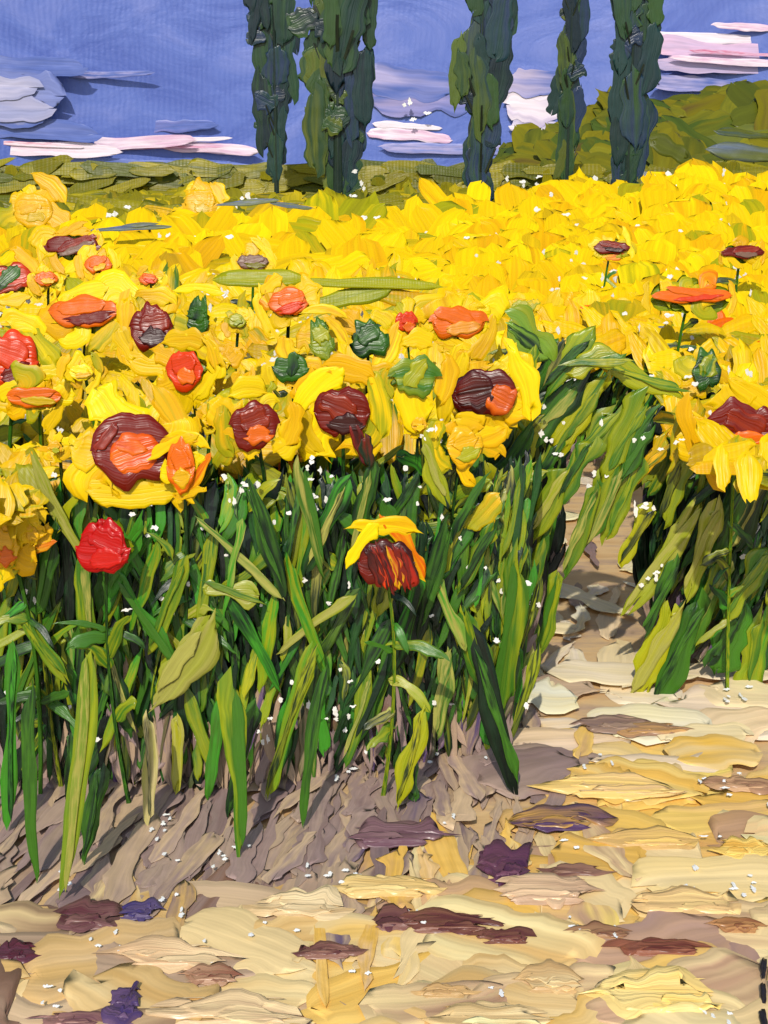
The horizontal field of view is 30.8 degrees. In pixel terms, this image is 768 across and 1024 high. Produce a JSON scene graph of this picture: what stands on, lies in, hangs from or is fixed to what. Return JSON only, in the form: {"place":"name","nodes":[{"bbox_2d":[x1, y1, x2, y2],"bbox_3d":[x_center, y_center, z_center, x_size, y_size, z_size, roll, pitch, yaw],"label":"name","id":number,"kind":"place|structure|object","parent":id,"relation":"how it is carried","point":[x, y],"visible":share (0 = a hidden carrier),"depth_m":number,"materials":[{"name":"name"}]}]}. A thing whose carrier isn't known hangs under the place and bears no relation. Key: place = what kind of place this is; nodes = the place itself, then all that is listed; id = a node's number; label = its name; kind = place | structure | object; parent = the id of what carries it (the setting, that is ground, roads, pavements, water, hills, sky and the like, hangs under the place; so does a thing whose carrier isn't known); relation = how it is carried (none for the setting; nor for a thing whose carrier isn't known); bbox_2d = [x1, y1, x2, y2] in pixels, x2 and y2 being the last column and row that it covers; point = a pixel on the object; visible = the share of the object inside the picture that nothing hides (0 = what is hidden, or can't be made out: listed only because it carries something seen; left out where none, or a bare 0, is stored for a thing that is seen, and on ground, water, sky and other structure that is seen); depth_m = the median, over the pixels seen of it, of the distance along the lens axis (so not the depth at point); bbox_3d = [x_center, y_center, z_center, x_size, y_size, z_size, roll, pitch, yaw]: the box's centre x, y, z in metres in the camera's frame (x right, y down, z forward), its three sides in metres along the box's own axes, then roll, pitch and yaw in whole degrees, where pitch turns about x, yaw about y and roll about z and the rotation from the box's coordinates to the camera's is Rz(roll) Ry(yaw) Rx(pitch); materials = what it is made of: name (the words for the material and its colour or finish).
{"place":"outdoors","nodes":[
{"label":"outdoors","id":0,"kind":"place"},
{"bbox_2d":[0,55,154,142],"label":"cloud","id":1,"kind":"structure","parent":0,"point":[30,100],"depth_m":411.46,"materials":[{"name":"paint"}]},
{"bbox_2d":[4,119,257,164],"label":"cloud","id":2,"kind":"structure","parent":0,"point":[95,151],"depth_m":421.82,"materials":[{"name":"paint"}]},
{"bbox_2d":[0,453,767,1023],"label":"path","id":3,"kind":"structure","parent":0,"point":[190,869],"depth_m":4.82,"materials":[{"name":"paint"}]},
{"bbox_2d":[0,937,40,963],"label":"stone","id":4,"kind":"object","parent":3,"relation":"on","point":[19,950],"visible":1,"depth_m":4.25,"materials":[{"name":"paint"}]},
{"bbox_2d":[0,245,48,327],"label":"sunflower","id":5,"kind":"object","parent":3,"relation":"on","point":[13,276],"visible":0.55,"depth_m":10.51,"materials":[{"name":"plant"}]},
{"bbox_2d":[0,308,65,447],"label":"sunflower","id":6,"kind":"object","parent":3,"relation":"on","point":[24,340],"visible":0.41,"depth_m":5.83,"materials":[{"name":"plant"}]},
{"bbox_2d":[0,517,68,829],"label":"sunflower","id":7,"kind":"object","parent":3,"relation":"on","point":[18,558],"visible":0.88,"depth_m":5.02,"materials":[{"name":"plant"}]},
{"bbox_2d":[0,488,75,881],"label":"sunflower","id":8,"kind":"object","parent":3,"relation":"on","point":[43,574],"visible":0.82,"depth_m":5.10,"materials":[{"name":"plant"}]},
{"bbox_2d":[0,360,76,799],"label":"sunflower","id":9,"kind":"object","parent":3,"relation":"on","point":[30,392],"visible":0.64,"depth_m":5.57,"materials":[{"name":"plant"}]},
{"bbox_2d":[27,261,63,304],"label":"sunflower","id":10,"kind":"object","parent":3,"relation":"on","point":[41,277],"visible":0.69,"depth_m":10.49,"materials":[{"name":"plant"}]},
{"bbox_2d":[14,428,99,690],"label":"sunflower","id":11,"kind":"object","parent":3,"relation":"on","point":[52,660],"visible":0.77,"depth_m":5.18,"materials":[{"name":"plant"}]},
{"bbox_2d":[25,1011,102,1023],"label":"stone","id":12,"kind":"object","parent":3,"relation":"on","point":[80,1017],"visible":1,"depth_m":3.91,"materials":[{"name":"stone"}]},
{"bbox_2d":[56,350,108,660],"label":"sunflower","id":13,"kind":"object","parent":3,"relation":"on","point":[76,369],"visible":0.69,"depth_m":5.48,"materials":[{"name":"plant"}]},
{"bbox_2d":[37,268,139,355],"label":"sunflower","id":14,"kind":"object","parent":3,"relation":"on","point":[75,317],"visible":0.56,"depth_m":7.91,"materials":[{"name":"plant"}]},
{"bbox_2d":[53,895,124,932],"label":"stone","id":15,"kind":"object","parent":3,"relation":"on","point":[86,913],"visible":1,"depth_m":4.45,"materials":[{"name":"paint"}]},
{"bbox_2d":[73,244,119,280],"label":"sunflower","id":16,"kind":"object","parent":3,"relation":"on","point":[93,264],"visible":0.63,"depth_m":10.33,"materials":[{"name":"plant"}]},
{"bbox_2d":[54,517,144,898],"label":"sunflower","id":17,"kind":"object","parent":3,"relation":"on","point":[106,547],"visible":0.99,"depth_m":4.93,"materials":[{"name":"plant"}]},
{"bbox_2d":[81,390,135,864],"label":"sunflower","id":18,"kind":"object","parent":3,"relation":"on","point":[98,783],"visible":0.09,"depth_m":4.79,"materials":[{"name":"plant"}]},
{"bbox_2d":[101,980,142,1023],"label":"stone","id":19,"kind":"object","parent":3,"relation":"on","point":[121,1008],"visible":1,"depth_m":3.94,"materials":[{"name":"stone"}]},
{"bbox_2d":[62,379,199,825],"bbox_3d":[-0.982,0.327,5.203,0.507,1.638,0.474,5,15,21],"label":"sunflower","id":20,"kind":"object","parent":3,"relation":"on","point":[110,466],"visible":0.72,"depth_m":5.11,"materials":[{"name":"plant"}]},
{"bbox_2d":[118,897,163,920],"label":"stone","id":21,"kind":"object","parent":3,"relation":"on","point":[135,910],"visible":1,"depth_m":4.49,"materials":[{"name":"stone"}]},
{"bbox_2d":[129,265,167,288],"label":"sunflower","id":22,"kind":"object","parent":3,"relation":"on","point":[143,277],"visible":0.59,"depth_m":10.51,"materials":[{"name":"plant"}]},
{"bbox_2d":[108,283,189,738],"bbox_3d":[-1.022,-0.030,6.290,0.401,1.829,2.368,-2,14,-9],"label":"sunflower","id":23,"kind":"object","parent":3,"relation":"on","point":[154,321],"visible":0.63,"depth_m":5.32,"materials":[{"name":"plant"}]},
{"bbox_2d":[94,935,246,973],"bbox_3d":[-0.651,1.338,4.229,0.483,0.036,0.161,3,14,11],"label":"stone","id":24,"kind":"object","parent":3,"relation":"on","point":[170,955],"visible":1,"depth_m":4.23,"materials":[{"name":"stone"}]},
{"bbox_2d":[149,327,225,449],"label":"sunflower","id":25,"kind":"object","parent":3,"relation":"on","point":[184,381],"visible":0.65,"depth_m":5.60,"materials":[{"name":"plant"}]},
{"bbox_2d":[146,430,237,719],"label":"sunflower","id":26,"kind":"object","parent":3,"relation":"on","point":[182,473],"visible":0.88,"depth_m":5.08,"materials":[{"name":"plant"}]},
{"bbox_2d":[184,401,215,762],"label":"sunflower","id":27,"kind":"object","parent":3,"relation":"on","point":[193,714],"visible":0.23,"depth_m":5.36,"materials":[{"name":"plant"}]},
{"bbox_2d":[149,283,265,794],"bbox_3d":[-0.882,-0.062,6.493,0.453,1.792,2.844,-2,14,-9],"label":"sunflower","id":28,"kind":"object","parent":3,"relation":"on","point":[195,656],"visible":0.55,"depth_m":5.24,"materials":[{"name":"plant"}]},
{"bbox_2d":[177,962,242,986],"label":"stone","id":29,"kind":"object","parent":3,"relation":"on","point":[221,974],"visible":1,"depth_m":4.12,"materials":[{"name":"stone"}]},
{"bbox_2d":[188,329,247,856],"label":"sunflower","id":30,"kind":"object","parent":3,"relation":"on","point":[228,721],"visible":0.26,"depth_m":4.83,"materials":[{"name":"plant"}]},
{"bbox_2d":[145,988,311,1023],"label":"stone","id":31,"kind":"object","parent":3,"relation":"on","point":[236,1006],"visible":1,"depth_m":3.94,"materials":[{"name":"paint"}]},
{"bbox_2d":[195,306,284,819],"bbox_3d":[-0.670,0.022,6.387,0.332,1.683,2.849,-2,14,-6],"label":"sunflower","id":32,"kind":"object","parent":3,"relation":"on","point":[235,322],"visible":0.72,"depth_m":5.20,"materials":[{"name":"plant"}]},
{"bbox_2d":[230,235,277,357],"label":"sunflower","id":33,"kind":"object","parent":3,"relation":"on","point":[250,258],"visible":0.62,"depth_m":10.55,"materials":[{"name":"plant"}]},
{"bbox_2d":[205,375,304,762],"bbox_3d":[-0.474,0.292,5.372,0.428,1.628,0.368,0,13,0],"label":"sunflower","id":34,"kind":"object","parent":3,"relation":"on","point":[246,427],"visible":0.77,"depth_m":5.24,"materials":[{"name":"plant"}]},
{"bbox_2d":[252,273,321,339],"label":"sunflower","id":35,"kind":"object","parent":3,"relation":"on","point":[281,300],"visible":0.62,"depth_m":8.50,"materials":[{"name":"plant"}]},
{"bbox_2d":[260,335,321,799],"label":"sunflower","id":36,"kind":"object","parent":3,"relation":"on","point":[290,367],"visible":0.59,"depth_m":5.28,"materials":[{"name":"plant"}]},
{"bbox_2d":[242,884,354,920],"bbox_3d":[-0.277,1.266,4.525,0.374,0.039,0.196,0,13,0],"label":"stone","id":37,"kind":"object","parent":3,"relation":"on","point":[318,903],"visible":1,"depth_m":4.51,"materials":[{"name":"stone"}]},
{"bbox_2d":[276,304,357,825],"bbox_3d":[-0.275,0.094,5.891,0.404,1.774,2.046,-1,14,-5],"label":"sunflower","id":38,"kind":"object","parent":3,"relation":"on","point":[316,339],"visible":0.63,"depth_m":5.27,"materials":[{"name":"plant"}]},
{"bbox_2d":[292,940,368,959],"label":"stone","id":39,"kind":"object","parent":3,"relation":"on","point":[321,949],"visible":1,"depth_m":4.25,"materials":[{"name":"paint"}]},
{"bbox_2d":[283,353,391,637],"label":"sunflower","id":40,"kind":"object","parent":3,"relation":"on","point":[333,413],"visible":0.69,"depth_m":5.33,"materials":[{"name":"plant"}]},
{"bbox_2d":[335,308,402,767],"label":"sunflower","id":41,"kind":"object","parent":3,"relation":"on","point":[369,337],"visible":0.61,"depth_m":6.62,"materials":[{"name":"plant"}]},
{"bbox_2d":[332,874,446,898],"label":"stone","id":42,"kind":"object","parent":3,"relation":"on","point":[359,886],"visible":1,"depth_m":4.63,"materials":[{"name":"paint"}]},
{"bbox_2d":[372,903,411,931],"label":"stone","id":43,"kind":"object","parent":3,"relation":"on","point":[387,917],"visible":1,"depth_m":4.43,"materials":[{"name":"stone"}]},
{"bbox_2d":[345,514,449,795],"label":"sunflower","id":44,"kind":"object","parent":3,"relation":"on","point":[391,563],"visible":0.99,"depth_m":5.02,"materials":[{"name":"plant"}]},
{"bbox_2d":[348,815,459,848],"bbox_3d":[0.076,1.146,5.013,0.414,0.052,0.179,0,13,0],"label":"stone","id":45,"kind":"object","parent":3,"relation":"on","point":[374,831],"visible":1,"depth_m":5.00,"materials":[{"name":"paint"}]},
{"bbox_2d":[387,296,429,384],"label":"sunflower","id":46,"kind":"object","parent":3,"relation":"on","point":[407,318],"visible":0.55,"depth_m":7.36,"materials":[{"name":"plant"}]},
{"bbox_2d":[378,327,459,679],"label":"sunflower","id":47,"kind":"object","parent":3,"relation":"on","point":[416,377],"visible":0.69,"depth_m":5.37,"materials":[{"name":"plant"}]},
{"bbox_2d":[394,410,454,809],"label":"sunflower","id":48,"kind":"object","parent":3,"relation":"on","point":[407,767],"visible":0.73,"depth_m":5.27,"materials":[{"name":"plant"}]},
{"bbox_2d":[411,982,481,997],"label":"stone","id":49,"kind":"object","parent":3,"relation":"on","point":[436,990],"visible":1,"depth_m":4.04,"materials":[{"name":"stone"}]},
{"bbox_2d":[400,907,504,934],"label":"stone","id":50,"kind":"object","parent":3,"relation":"on","point":[440,920],"visible":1,"depth_m":4.41,"materials":[{"name":"paint"}]},
{"bbox_2d":[413,288,510,360],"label":"sunflower","id":51,"kind":"object","parent":3,"relation":"on","point":[452,317],"visible":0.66,"depth_m":7.40,"materials":[{"name":"plant"}]},
{"bbox_2d":[421,1000,553,1023],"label":"stone","id":52,"kind":"object","parent":3,"relation":"on","point":[481,1012],"visible":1,"depth_m":3.92,"materials":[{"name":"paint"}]},
{"bbox_2d":[468,926,536,943],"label":"stone","id":53,"kind":"object","parent":3,"relation":"on","point":[515,935],"visible":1,"depth_m":4.34,"materials":[{"name":"stone"}]},
{"bbox_2d":[476,839,532,886],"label":"stone","id":54,"kind":"object","parent":3,"relation":"on","point":[498,859],"visible":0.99,"depth_m":4.79,"materials":[{"name":"stone"}]},
{"bbox_2d":[416,370,611,747],"bbox_3d":[0.479,0.207,5.932,0.436,1.530,1.245,9,16,33],"label":"sunflower","id":55,"kind":"object","parent":3,"relation":"on","point":[465,446],"visible":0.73,"depth_m":5.45,"materials":[{"name":"paint"}]},
{"bbox_2d":[487,291,540,355],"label":"sunflower","id":56,"kind":"object","parent":3,"relation":"on","point":[520,298],"visible":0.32,"depth_m":8.26,"materials":[{"name":"plant"}]},
{"bbox_2d":[435,304,622,794],"bbox_3d":[0.476,0.088,5.848,0.686,1.823,1.301,6,15,25],"label":"sunflower","id":57,"kind":"object","parent":3,"relation":"on","point":[510,386],"visible":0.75,"depth_m":5.80,"materials":[{"name":"plant"}]},
{"bbox_2d":[513,958,583,993],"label":"stone","id":58,"kind":"object","parent":3,"relation":"on","point":[550,975],"visible":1,"depth_m":4.10,"materials":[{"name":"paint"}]},
{"bbox_2d":[493,872,604,909],"bbox_3d":[0.548,1.247,4.606,0.377,0.041,0.191,0,13,0],"label":"stone","id":59,"kind":"object","parent":3,"relation":"on","point":[554,891],"visible":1,"depth_m":4.60,"materials":[{"name":"paint"}]},
{"bbox_2d":[508,803,618,832],"bbox_3d":[0.658,1.121,5.136,0.415,0.036,0.184,0,13,0],"label":"stone","id":60,"kind":"object","parent":3,"relation":"on","point":[546,818],"visible":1,"depth_m":5.12,"materials":[{"name":"paint"}]},
{"bbox_2d":[537,862,616,876],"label":"stone","id":61,"kind":"object","parent":3,"relation":"on","point":[569,869],"visible":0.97,"depth_m":4.74,"materials":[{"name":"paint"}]},
{"bbox_2d":[546,287,629,372],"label":"sunflower","id":62,"kind":"object","parent":3,"relation":"on","point":[590,296],"visible":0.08,"depth_m":11.36,"materials":[{"name":"paint"}]},
{"bbox_2d":[563,920,630,938],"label":"stone","id":63,"kind":"object","parent":3,"relation":"on","point":[602,930],"visible":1,"depth_m":4.37,"materials":[{"name":"paint"}]},
{"bbox_2d":[527,772,687,800],"bbox_3d":[0.859,1.057,5.393,0.618,0.048,0.178,0,13,0],"label":"stone","id":64,"kind":"object","parent":3,"relation":"on","point":[628,786],"visible":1,"depth_m":5.38,"materials":[{"name":"paint"}]},
{"bbox_2d":[569,714,650,733],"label":"stone","id":65,"kind":"object","parent":3,"relation":"on","point":[611,724],"visible":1,"depth_m":6.01,"materials":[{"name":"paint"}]},
{"bbox_2d":[587,825,698,849],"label":"stone","id":66,"kind":"object","parent":3,"relation":"on","point":[658,837],"visible":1,"depth_m":4.96,"materials":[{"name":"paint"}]},
{"bbox_2d":[579,965,724,1019],"bbox_3d":[0.763,1.383,4.022,0.426,0.053,0.227,0,13,0],"label":"stone","id":67,"kind":"object","parent":3,"relation":"on","point":[627,994],"visible":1,"depth_m":4.02,"materials":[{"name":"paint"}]},
{"bbox_2d":[617,722,692,737],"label":"stone","id":68,"kind":"object","parent":3,"relation":"on","point":[649,728],"visible":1,"depth_m":5.95,"materials":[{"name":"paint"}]},
{"bbox_2d":[601,937,711,956],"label":"stone","id":69,"kind":"object","parent":3,"relation":"on","point":[650,946],"visible":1,"depth_m":4.28,"materials":[{"name":"paint"}]},
{"bbox_2d":[558,338,767,694],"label":"sunflower","id":70,"kind":"object","parent":3,"relation":"on","point":[628,420],"visible":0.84,"depth_m":6.34,"materials":[{"name":"plant"}]},
{"bbox_2d":[631,885,740,914],"bbox_3d":[0.981,1.263,4.548,0.360,0.036,0.156,0,13,0],"label":"stone","id":71,"kind":"object","parent":3,"relation":"on","point":[687,899],"visible":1,"depth_m":4.53,"materials":[{"name":"paint"}]},
{"bbox_2d":[641,269,736,351],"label":"sunflower","id":72,"kind":"object","parent":3,"relation":"on","point":[703,296],"visible":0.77,"depth_m":9.04,"materials":[{"name":"plant"}]},
{"bbox_2d":[630,376,767,692],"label":"sunflower","id":73,"kind":"object","parent":3,"relation":"on","point":[740,406],"visible":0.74,"depth_m":6.33,"materials":[{"name":"paint"}]},
{"bbox_2d":[697,775,767,794],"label":"stone","id":74,"kind":"object","parent":3,"relation":"on","point":[738,783],"visible":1,"depth_m":5.42,"materials":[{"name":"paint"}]},
{"bbox_2d":[704,916,767,932],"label":"stone","id":75,"kind":"object","parent":3,"relation":"on","point":[725,924],"visible":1,"depth_m":4.40,"materials":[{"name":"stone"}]},
{"bbox_2d":[707,835,767,858],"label":"stone","id":76,"kind":"object","parent":3,"relation":"on","point":[735,847],"visible":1,"depth_m":4.90,"materials":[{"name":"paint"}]},
{"bbox_2d":[0,0,767,165],"bbox_3d":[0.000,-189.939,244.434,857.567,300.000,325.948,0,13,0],"label":"sky","id":77,"kind":"structure","parent":0,"point":[195,56],"depth_m":420.42,"materials":[{"name":"paint"}]},
{"bbox_2d":[0,155,767,231],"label":"meadow","id":78,"kind":"structure","parent":0,"point":[157,189],"depth_m":116.35,"materials":[{"name":"plant"}]},
{"bbox_2d":[366,62,499,154],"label":"cloud","id":79,"kind":"structure","parent":0,"point":[398,92],"depth_m":426.85,"materials":[{"name":"paint"}]},
{"bbox_2d":[244,349,627,394],"bbox_3d":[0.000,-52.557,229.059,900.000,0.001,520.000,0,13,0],"label":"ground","id":80,"kind":"structure","parent":0,"point":[248,356],"depth_m":18.73,"materials":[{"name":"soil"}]},
{"bbox_2d":[0,172,70,229],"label":"sunflower","id":81,"kind":"object","parent":80,"relation":"on","point":[30,206],"visible":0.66,"depth_m":26.97,"materials":[{"name":"plant"}]},
{"bbox_2d":[28,221,111,274],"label":"sunflower","id":82,"kind":"object","parent":80,"relation":"on","point":[53,245],"visible":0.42,"depth_m":13.13,"materials":[{"name":"paint"}]},
{"bbox_2d":[170,176,229,212],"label":"sunflower","id":83,"kind":"object","parent":80,"relation":"on","point":[200,196],"visible":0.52,"depth_m":33.17,"materials":[{"name":"plant"}]},
{"bbox_2d":[243,0,299,193],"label":"cypress tree","id":84,"kind":"object","parent":80,"relation":"on","point":[273,40],"visible":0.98,"depth_m":103.30,"materials":[{"name":"paint"}]},
{"bbox_2d":[285,0,377,196],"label":"cypress tree","id":85,"kind":"object","parent":80,"relation":"on","point":[336,76],"visible":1,"depth_m":86.00,"materials":[{"name":"paint"}]},
{"bbox_2d":[0,158,767,541],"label":"sunflower field","id":86,"kind":"structure","parent":80,"relation":"on","point":[368,254],"depth_m":15.58,"materials":[{"name":"plant"}]},
{"bbox_2d":[0,291,767,791],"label":"undergrowth","id":87,"kind":"object","parent":80,"relation":"on","point":[354,625],"visible":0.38,"depth_m":5.45,"materials":[{"name":"plant"}]},
{"bbox_2d":[448,0,517,200],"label":"cypress tree","id":88,"kind":"object","parent":80,"relation":"on","point":[480,77],"visible":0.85,"depth_m":68.69,"materials":[{"name":"paint"}]},
{"bbox_2d":[546,0,590,179],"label":"cypress tree","id":89,"kind":"object","parent":80,"relation":"on","point":[566,103],"visible":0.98,"depth_m":105.33,"materials":[{"name":"paint"}]},
{"bbox_2d":[587,226,636,287],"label":"sunflower","id":90,"kind":"object","parent":80,"relation":"on","point":[612,248],"visible":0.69,"depth_m":12.78,"materials":[{"name":"plant"}]},
{"bbox_2d":[607,0,664,183],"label":"cypress tree","id":91,"kind":"object","parent":80,"relation":"on","point":[636,47],"visible":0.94,"depth_m":87.92,"materials":[{"name":"paint"}]},
{"bbox_2d":[716,235,767,291],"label":"sunflower","id":92,"kind":"object","parent":80,"relation":"on","point":[738,252],"visible":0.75,"depth_m":11.99,"materials":[{"name":"plant"}]},
{"bbox_2d":[503,68,556,130],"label":"cloud","id":93,"kind":"structure","parent":0,"point":[526,102],"depth_m":424.16,"materials":[{"name":"paint"}]},
{"bbox_2d":[492,79,767,169],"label":"hill","id":94,"kind":"structure","parent":0,"point":[710,124],"depth_m":152.44,"materials":[{"name":"paint"}]},
{"bbox_2d":[656,22,767,91],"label":"cloud","id":95,"kind":"structure","parent":0,"point":[694,53],"depth_m":410.67,"materials":[{"name":"paint"}]},
{"bbox_2d":[759,958,767,1023],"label":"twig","id":96,"kind":"object","parent":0,"point":[762,1013],"visible":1,"depth_m":4.02,"materials":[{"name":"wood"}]}
]}

